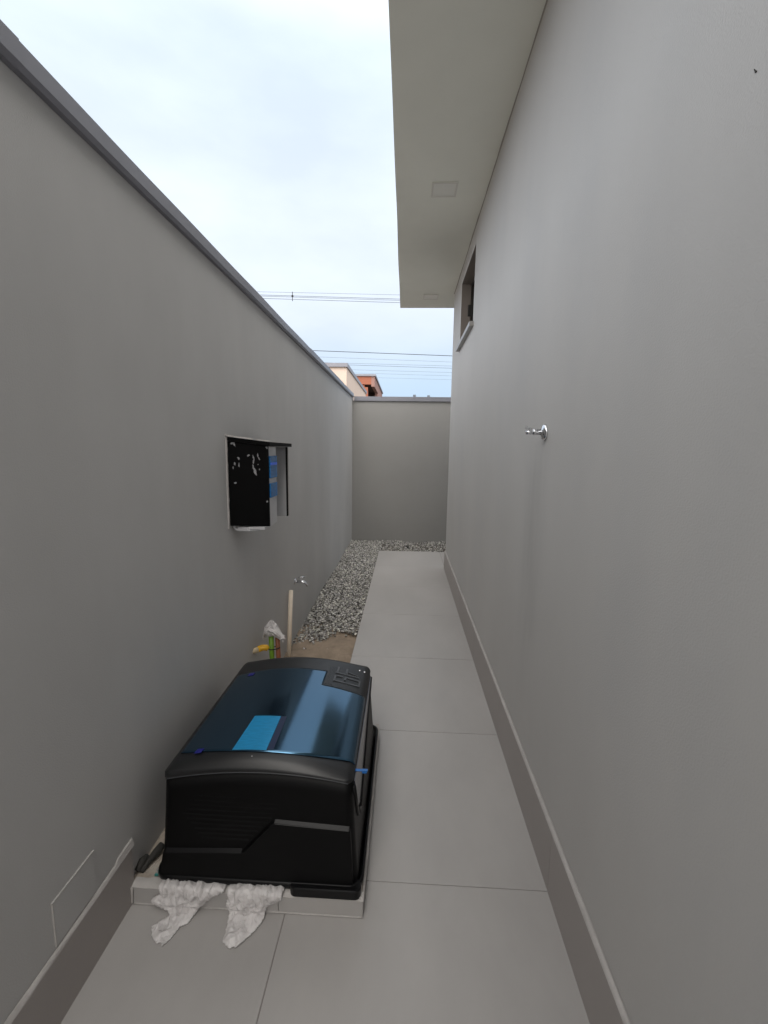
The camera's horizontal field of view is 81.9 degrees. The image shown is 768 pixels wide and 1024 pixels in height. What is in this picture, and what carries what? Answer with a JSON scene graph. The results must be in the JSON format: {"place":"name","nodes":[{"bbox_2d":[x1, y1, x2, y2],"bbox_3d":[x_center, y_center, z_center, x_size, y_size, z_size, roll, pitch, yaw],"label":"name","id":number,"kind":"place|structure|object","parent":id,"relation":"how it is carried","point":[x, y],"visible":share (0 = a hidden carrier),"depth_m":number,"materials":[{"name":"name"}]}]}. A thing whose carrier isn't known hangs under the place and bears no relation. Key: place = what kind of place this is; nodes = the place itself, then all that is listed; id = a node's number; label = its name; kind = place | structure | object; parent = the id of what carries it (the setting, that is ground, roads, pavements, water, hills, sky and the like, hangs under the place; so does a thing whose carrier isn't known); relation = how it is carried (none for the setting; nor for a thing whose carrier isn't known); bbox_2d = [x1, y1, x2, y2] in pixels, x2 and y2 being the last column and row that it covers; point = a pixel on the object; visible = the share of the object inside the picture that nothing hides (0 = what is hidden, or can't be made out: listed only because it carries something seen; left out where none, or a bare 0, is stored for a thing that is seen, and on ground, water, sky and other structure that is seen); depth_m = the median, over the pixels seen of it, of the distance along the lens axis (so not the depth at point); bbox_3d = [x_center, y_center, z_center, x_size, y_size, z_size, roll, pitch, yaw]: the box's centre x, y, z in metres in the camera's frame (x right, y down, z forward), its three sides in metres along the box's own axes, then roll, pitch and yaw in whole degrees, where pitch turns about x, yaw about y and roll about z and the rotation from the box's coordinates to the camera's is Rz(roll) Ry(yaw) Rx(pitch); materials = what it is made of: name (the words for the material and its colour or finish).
{"place":"outdoors","nodes":[
{"label":"outdoors","id":0,"kind":"place"},
{"bbox_2d":[0,0,453,396],"label":"sky","id":1,"kind":"structure","parent":0,"point":[268,124],"materials":[{"name":"white"}]},
{"bbox_2d":[61,551,589,1023],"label":"path","id":2,"kind":"structure","parent":0,"point":[457,923],"depth_m":1.42,"materials":[{"name":"tile"}]},
{"bbox_2d":[151,878,226,946],"bbox_3d":[-0.639,1.254,1.397,0.241,0.094,0.147,1,8,3],"label":"plastic sheet","id":3,"kind":"object","parent":2,"relation":"on","point":[181,902],"visible":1,"depth_m":1.42,"materials":[{"name":"white plastic"}]},
{"bbox_2d":[130,724,379,918],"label":"equipment plinth","id":4,"kind":"structure","parent":2,"relation":"on","point":[144,888],"depth_m":1.44,"materials":[{"name":"concrete"}]},
{"bbox_2d":[135,842,163,872],"bbox_3d":[-0.812,1.195,1.532,0.037,0.035,0.105,4,9,22],"label":"rubber hose","id":5,"kind":"object","parent":4,"relation":"on","point":[144,862],"visible":0.97,"depth_m":1.52,"materials":[{"name":"grey rubber"}]},
{"bbox_2d":[223,883,284,948],"bbox_3d":[-0.419,1.259,1.390,0.187,0.091,0.140,1,8,3],"label":"plastic sheet","id":6,"kind":"object","parent":4,"relation":"on","point":[247,905],"visible":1,"depth_m":1.41,"materials":[{"name":"white plastic"}]},
{"bbox_2d":[156,657,377,899],"bbox_3d":[-0.390,0.956,1.829,0.697,0.443,0.870,1,8,3],"label":"pump housing","id":7,"kind":"object","parent":4,"relation":"on","point":[269,774],"visible":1,"depth_m":1.45,"materials":[{"name":"black plastic"}]},
{"bbox_2d":[181,668,365,764],"bbox_3d":[-0.382,0.779,1.736,0.596,0.065,0.561,1,8,3],"label":"tinted window","id":8,"kind":"structure","parent":7,"relation":"in","point":[277,710],"depth_m":1.66,"materials":[{"name":"blue"}]},
{"bbox_2d":[263,298,399,302],"bbox_3d":[1.577,-13.401,28.344,90.001,2.718,0.028,1,8,3],"label":"overhead cable","id":9,"kind":"object","parent":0,"point":[333,300],"visible":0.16,"depth_m":28.54,"materials":[{"name":"grey metal"}]},
{"bbox_2d":[273,295,389,298],"bbox_3d":[1.580,-13.620,28.312,90.001,2.618,0.028,1,8,3],"label":"overhead cable","id":10,"kind":"object","parent":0,"point":[322,296],"visible":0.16,"depth_m":28.52,"materials":[{"name":"grey metal"}]},
{"bbox_2d":[269,296,399,300],"bbox_3d":[1.579,-13.540,28.324,90.001,2.715,0.024,1,8,3],"label":"overhead cable","id":11,"kind":"object","parent":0,"point":[334,298],"visible":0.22,"depth_m":28.51,"materials":[{"name":"grey metal"}]},
{"bbox_2d":[286,292,388,294],"bbox_3d":[1.584,-13.870,28.276,90.000,2.011,0.018,1,8,3],"label":"overhead cable","id":12,"kind":"object","parent":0,"point":[339,293],"visible":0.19,"depth_m":28.46,"materials":[{"name":"grey metal"}]},
{"bbox_2d":[325,363,366,400],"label":"cream building","id":13,"kind":"structure","parent":0,"point":[346,375],"depth_m":12.06,"materials":[{"name":"beige paint"}]},
{"bbox_2d":[355,374,382,396],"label":"terracotta house","id":14,"kind":"structure","parent":0,"point":[370,383],"depth_m":21.46,"materials":[{"name":"orange paint"}]},
{"bbox_2d":[307,544,445,624],"bbox_3d":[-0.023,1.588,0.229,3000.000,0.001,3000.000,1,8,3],"label":"ground","id":15,"kind":"structure","parent":0,"point":[371,576],"depth_m":5.66,"materials":[{"name":"grey gravel"}]},
{"bbox_2d":[0,19,353,1023],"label":"boundary wall","id":16,"kind":"structure","parent":15,"relation":"on","point":[154,347],"depth_m":1.33,"materials":[{"name":"grey paint"}]},
{"bbox_2d":[50,850,96,946],"bbox_3d":[-0.846,1.054,1.213,0.004,0.131,0.155,1,8,3],"label":"cover plate","id":17,"kind":"object","parent":16,"relation":"attached to","point":[70,901],"visible":1,"depth_m":1.20,"materials":[{"name":"grey paint"}]},
{"bbox_2d":[224,434,291,530],"bbox_3d":[-0.668,-0.170,2.430,0.198,0.492,0.510,1,8,3],"label":"electrical cabinet","id":18,"kind":"object","parent":16,"relation":"attached to","point":[257,475],"visible":1,"depth_m":2.25,"materials":[{"name":"black metal"}]},
{"bbox_2d":[253,644,269,653],"bbox_3d":[-0.747,0.825,2.659,0.120,0.048,0.044,-3,9,-22],"label":"yellow conduit","id":19,"kind":"object","parent":16,"relation":"attached to","point":[260,648],"visible":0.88,"depth_m":2.65,"materials":[{"name":"yellow plastic"}]},
{"bbox_2d":[294,576,308,586],"bbox_3d":[-0.671,0.567,3.613,0.114,0.086,0.052,1,8,3],"label":"garden tap","id":20,"kind":"object","parent":16,"relation":"attached to","point":[300,581],"visible":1,"depth_m":3.60,"materials":[{"name":"silver metal"}]},
{"bbox_2d":[283,624,358,662],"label":"sand","id":21,"kind":"structure","parent":15,"relation":"on","point":[339,646],"depth_m":3.49,"materials":[{"name":"brown sand"}]},
{"bbox_2d":[269,636,274,658],"bbox_3d":[-0.677,0.955,2.684,0.032,0.446,0.063,-3,9,-22],"label":"green conduit","id":22,"kind":"object","parent":21,"relation":"on","point":[271,646],"visible":0.31,"depth_m":2.67,"materials":[{"name":"green plastic"}]},
{"bbox_2d":[275,637,280,657],"bbox_3d":[-0.641,0.953,2.698,0.043,0.446,0.028,4,9,21],"label":"brown pipe","id":23,"kind":"object","parent":21,"relation":"on","point":[278,651],"visible":0.27,"depth_m":2.67,"materials":[{"name":"plastic"}]},
{"bbox_2d":[262,620,284,641],"bbox_3d":[-0.662,0.713,2.660,0.144,0.138,0.085,1,8,3],"label":"plastic wrap","id":24,"kind":"object","parent":23,"relation":"attached to","point":[271,627],"visible":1,"depth_m":2.64,"materials":[{"name":"white plastic"}]},
{"bbox_2d":[287,590,292,656],"bbox_3d":[-0.713,0.866,3.345,0.034,0.521,0.182,0,8,-3],"label":"pvc pipe","id":25,"kind":"object","parent":21,"relation":"on","point":[289,628],"visible":0.86,"depth_m":3.34,"materials":[{"name":"beige plastic"}]},
{"bbox_2d":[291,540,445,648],"bbox_3d":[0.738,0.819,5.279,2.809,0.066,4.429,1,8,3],"label":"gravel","id":26,"kind":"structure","parent":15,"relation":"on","point":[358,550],"depth_m":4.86,"materials":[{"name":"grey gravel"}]},
{"bbox_2d":[352,396,450,544],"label":"back wall","id":27,"kind":"structure","parent":15,"relation":"on","point":[400,456],"depth_m":7.32,"materials":[{"name":"paint"}]},
{"bbox_2d":[388,0,767,1023],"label":"house","id":28,"kind":"structure","parent":15,"relation":"on","point":[584,252],"depth_m":1.11,"materials":[{"name":"paint"}]},
{"bbox_2d":[423,294,438,299],"bbox_3d":[0.557,-2.562,5.269,0.176,0.009,0.176,1,8,3],"label":"eave light","id":29,"kind":"object","parent":28,"relation":"attached to","point":[430,296],"visible":1,"depth_m":5.25,"materials":[{"name":"white plastic"}]},
{"bbox_2d":[431,181,457,197],"bbox_3d":[0.421,-2.250,3.086,0.176,0.009,0.176,1,8,3],"label":"eave light","id":30,"kind":"object","parent":28,"relation":"attached to","point":[444,189],"visible":1,"depth_m":3.08,"materials":[{"name":"white plastic"}]},
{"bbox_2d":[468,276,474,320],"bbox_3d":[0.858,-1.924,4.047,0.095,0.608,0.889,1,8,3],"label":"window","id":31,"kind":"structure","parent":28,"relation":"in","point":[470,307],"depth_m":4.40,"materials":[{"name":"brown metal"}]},
{"bbox_2d":[525,424,547,439],"bbox_3d":[0.580,-0.306,1.693,0.079,0.063,0.063,1,8,3],"label":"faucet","id":32,"kind":"object","parent":28,"relation":"attached to","point":[542,432],"visible":1,"depth_m":1.68,"materials":[{"name":"silver metal"}]},
{"bbox_2d":[324,362,436,365],"bbox_3d":[1.572,-9.936,29.852,90.000,1.846,0.018,1,8,3],"label":"overhead cable","id":33,"kind":"object","parent":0,"point":[390,364],"visible":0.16,"depth_m":29.88,"materials":[{"name":"grey metal"}]},
{"bbox_2d":[313,350,449,355],"bbox_3d":[1.531,-10.277,28.794,90.001,2.893,0.038,1,8,3],"label":"overhead cable","id":34,"kind":"object","parent":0,"point":[385,353],"visible":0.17,"depth_m":28.83,"materials":[{"name":"black plastic"}]},
{"bbox_2d":[331,357,440,361],"bbox_3d":[1.576,-10.226,29.811,90.000,2.861,0.016,1,8,3],"label":"overhead cable","id":35,"kind":"object","parent":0,"point":[385,359],"visible":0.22,"depth_m":29.86,"materials":[{"name":"grey metal"}]},
{"bbox_2d":[361,365,435,367],"bbox_3d":[1.570,-9.810,29.870,90.001,2.260,0.026,1,8,3],"label":"overhead cable","id":36,"kind":"object","parent":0,"point":[398,366],"visible":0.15,"depth_m":29.88,"materials":[{"name":"grey metal"}]}
]}

